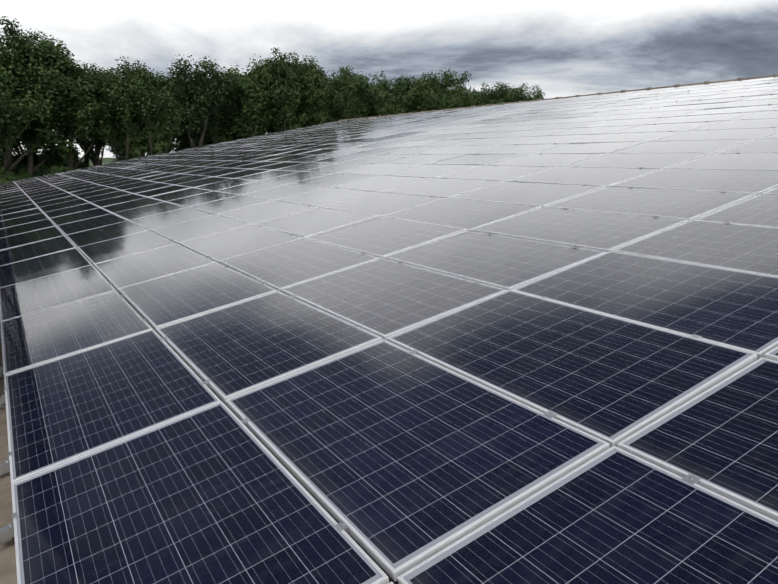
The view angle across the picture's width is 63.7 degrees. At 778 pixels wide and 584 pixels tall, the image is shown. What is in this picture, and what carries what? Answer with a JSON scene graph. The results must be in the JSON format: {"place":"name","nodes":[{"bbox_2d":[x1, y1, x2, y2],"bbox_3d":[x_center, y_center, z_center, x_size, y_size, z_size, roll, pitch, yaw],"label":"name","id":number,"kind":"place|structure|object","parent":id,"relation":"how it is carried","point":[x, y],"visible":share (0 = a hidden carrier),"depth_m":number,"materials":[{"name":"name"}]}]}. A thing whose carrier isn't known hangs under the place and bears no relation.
{"place":"outdoors","nodes":[
{"label":"outdoors","id":0,"kind":"place"},
{"bbox_2d":[78,158,122,165],"bbox_3d":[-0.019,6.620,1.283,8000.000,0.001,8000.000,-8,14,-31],"label":"field ground","id":1,"kind":"structure","parent":0,"point":[107,160],"depth_m":1069.83,"materials":[{"name":"green plant"}]},
{"bbox_2d":[0,166,14,183],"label":"bush","id":2,"kind":"object","parent":1,"relation":"on","point":[5,176],"visible":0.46,"depth_m":65.11,"materials":[{"name":"green plant"}]},
{"bbox_2d":[0,154,27,174],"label":"bush","id":3,"kind":"object","parent":1,"relation":"on","point":[19,169],"visible":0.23,"depth_m":68.82,"materials":[{"name":"green plant"}]},
{"bbox_2d":[12,132,26,155],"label":"tree","id":4,"kind":"object","parent":1,"relation":"on","point":[16,149],"depth_m":82.63,"materials":[{"name":"green plant"}]},
{"bbox_2d":[12,174,33,180],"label":"bush","id":5,"kind":"object","parent":1,"relation":"on","point":[21,177],"visible":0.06,"depth_m":65.39,"materials":[{"name":"green plant"}]},
{"bbox_2d":[0,28,48,153],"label":"tree","id":6,"kind":"object","parent":1,"relation":"on","point":[36,35],"depth_m":72.43,"materials":[{"name":"green plant"}]},
{"bbox_2d":[14,153,58,176],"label":"bush","id":7,"kind":"object","parent":1,"relation":"on","point":[38,171],"visible":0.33,"depth_m":70.87,"materials":[{"name":"green plant"}]},
{"bbox_2d":[0,16,86,175],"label":"tree","id":8,"kind":"object","parent":1,"relation":"on","point":[14,34],"visible":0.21,"depth_m":64.26,"materials":[{"name":"green plant"}]},
{"bbox_2d":[0,42,99,171],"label":"tree","id":9,"kind":"object","parent":1,"relation":"on","point":[12,115],"visible":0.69,"depth_m":64.14,"materials":[{"name":"green plant"}]},
{"bbox_2d":[0,31,105,168],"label":"tree","id":10,"kind":"object","parent":1,"relation":"on","point":[81,118],"visible":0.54,"depth_m":67.08,"materials":[{"name":"green plant"}]},
{"bbox_2d":[41,166,75,175],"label":"bush","id":11,"kind":"object","parent":1,"relation":"on","point":[54,170],"visible":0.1,"depth_m":68.18,"materials":[{"name":"green plant"}]},
{"bbox_2d":[41,147,89,169],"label":"bush","id":12,"kind":"object","parent":1,"relation":"on","point":[59,161],"visible":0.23,"depth_m":74.55,"materials":[{"name":"green plant"}]},
{"bbox_2d":[74,127,105,165],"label":"tree","id":13,"kind":"object","parent":1,"relation":"on","point":[91,158],"depth_m":82.29,"materials":[{"name":"green plant"}]},
{"bbox_2d":[73,66,109,163],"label":"tree","id":14,"kind":"object","parent":1,"relation":"on","point":[86,158],"depth_m":87.04,"materials":[{"name":"green plant"}]},
{"bbox_2d":[76,66,125,165],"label":"tree","id":15,"kind":"object","parent":1,"relation":"on","point":[98,143],"visible":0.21,"depth_m":75.82,"materials":[{"name":"green plant"}]},
{"bbox_2d":[85,63,166,161],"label":"tree","id":16,"kind":"object","parent":1,"relation":"on","point":[114,136],"visible":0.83,"depth_m":71.85,"materials":[{"name":"green plant"}]},
{"bbox_2d":[123,65,156,157],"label":"tree","id":17,"kind":"object","parent":1,"relation":"on","point":[156,78],"depth_m":79.59,"materials":[{"name":"green plant"}]},
{"bbox_2d":[114,56,186,156],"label":"tree","id":18,"kind":"object","parent":1,"relation":"on","point":[144,93],"visible":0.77,"depth_m":72.60,"materials":[{"name":"green plant"}]},
{"bbox_2d":[117,64,197,155],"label":"tree","id":19,"kind":"object","parent":1,"relation":"on","point":[171,148],"depth_m":80.92,"materials":[{"name":"green plant"}]},
{"bbox_2d":[177,146,189,150],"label":"bush","id":20,"kind":"object","parent":1,"relation":"on","point":[184,147],"depth_m":82.06,"materials":[{"name":"green plant"}]},
{"bbox_2d":[171,74,208,148],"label":"tree","id":21,"kind":"object","parent":1,"relation":"on","point":[180,139],"depth_m":86.18,"materials":[{"name":"green plant"}]},
{"bbox_2d":[175,141,213,149],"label":"bush","id":22,"kind":"object","parent":1,"relation":"on","point":[188,144],"visible":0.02,"depth_m":84.13,"materials":[{"name":"green plant"}]},
{"bbox_2d":[154,54,236,147],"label":"tree","id":23,"kind":"object","parent":1,"relation":"on","point":[203,99],"visible":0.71,"depth_m":78.56,"materials":[{"name":"green plant"}]},
{"bbox_2d":[162,70,232,143],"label":"tree","id":24,"kind":"object","parent":1,"relation":"on","point":[180,79],"depth_m":89.76,"materials":[{"name":"green plant"}]},
{"bbox_2d":[181,75,237,144],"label":"tree","id":25,"kind":"object","parent":1,"relation":"on","point":[217,131],"visible":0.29,"depth_m":84.97,"materials":[{"name":"green plant"}]},
{"bbox_2d":[188,56,307,139],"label":"tree","id":26,"kind":"object","parent":1,"relation":"on","point":[273,93],"visible":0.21,"depth_m":85.30,"materials":[{"name":"green plant"}]},
{"bbox_2d":[233,61,276,137],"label":"tree","id":27,"kind":"object","parent":1,"relation":"on","point":[257,79],"visible":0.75,"depth_m":83.17,"materials":[{"name":"green plant"}]},
{"bbox_2d":[218,65,306,140],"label":"tree","id":28,"kind":"object","parent":1,"relation":"on","point":[241,130],"visible":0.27,"depth_m":84.42,"materials":[{"name":"green plant"}]},
{"bbox_2d":[249,47,308,132],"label":"tree","id":29,"kind":"object","parent":1,"relation":"on","point":[285,78],"visible":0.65,"depth_m":84.74,"materials":[{"name":"green plant"}]},
{"bbox_2d":[287,52,329,126],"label":"tree","id":30,"kind":"object","parent":1,"relation":"on","point":[312,78],"visible":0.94,"depth_m":90.47,"materials":[{"name":"green plant"}]},
{"bbox_2d":[293,87,331,123],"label":"tree","id":31,"kind":"object","parent":1,"relation":"on","point":[324,109],"visible":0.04,"depth_m":100.11,"materials":[{"name":"green plant"}]},
{"bbox_2d":[323,73,338,122],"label":"tree","id":32,"kind":"object","parent":1,"relation":"on","point":[328,85],"visible":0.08,"depth_m":102.75,"materials":[{"name":"green plant"}]},
{"bbox_2d":[326,65,377,122],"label":"tree","id":33,"kind":"object","parent":1,"relation":"on","point":[349,100],"visible":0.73,"depth_m":93.38,"materials":[{"name":"green plant"}]},
{"bbox_2d":[365,79,411,117],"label":"tree","id":34,"kind":"object","parent":1,"relation":"on","point":[381,87],"visible":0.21,"depth_m":99.85,"materials":[{"name":"green plant"}]},
{"bbox_2d":[375,76,407,99],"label":"tree","id":35,"kind":"object","parent":1,"relation":"on","point":[390,89],"visible":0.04,"depth_m":107.95,"materials":[{"name":"green plant"}]},
{"bbox_2d":[356,67,460,115],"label":"tree","id":36,"kind":"object","parent":1,"relation":"on","point":[424,94],"visible":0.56,"depth_m":95.02,"materials":[{"name":"green plant"}]},
{"bbox_2d":[440,71,479,108],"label":"tree","id":37,"kind":"object","parent":1,"relation":"on","point":[461,89],"visible":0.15,"depth_m":105.02,"materials":[{"name":"green plant"}]},
{"bbox_2d":[445,83,502,107],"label":"tree","id":38,"kind":"object","parent":1,"relation":"on","point":[483,95],"visible":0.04,"depth_m":108.01,"materials":[{"name":"green plant"}]},
{"bbox_2d":[466,80,526,105],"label":"tree","id":39,"kind":"object","parent":1,"relation":"on","point":[504,94],"visible":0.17,"depth_m":108.36,"materials":[{"name":"green plant"}]},
{"bbox_2d":[508,83,544,100],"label":"tree","id":40,"kind":"object","parent":1,"relation":"on","point":[528,97],"visible":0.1,"depth_m":112.12,"materials":[{"name":"green plant"}]},
{"bbox_2d":[0,0,777,157],"label":"sky","id":41,"kind":"structure","parent":0,"point":[565,48],"materials":[{"name":"grey"}]},
{"bbox_3d":[7.129,-3.361,26.288,40.922,8.924,42.300,-8,14,-31],"label":"barn building","id":42,"kind":"object","parent":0,"visible":0},
{"bbox_2d":[0,255,397,583],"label":"roof slope","id":43,"kind":"structure","parent":42,"relation":"on","point":[8,572],"depth_m":2.86,"materials":[{"name":"grey metal"}]},
{"bbox_2d":[0,79,775,544],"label":"clamps","id":44,"kind":"object","parent":43,"relation":"on","point":[6,533],"visible":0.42,"depth_m":3.54,"materials":[{"name":"metal"}]},
{"bbox_2d":[0,77,777,583],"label":"solar panel array","id":45,"kind":"object","parent":43,"relation":"on","point":[450,453],"visible":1,"depth_m":3.56,"materials":[{"name":"glass"}]},
{"bbox_2d":[339,74,777,120],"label":"ridge capping","id":46,"kind":"object","parent":43,"relation":"on","point":[709,82],"visible":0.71,"depth_m":24.15,"materials":[{"name":"grey metal"}]}
]}

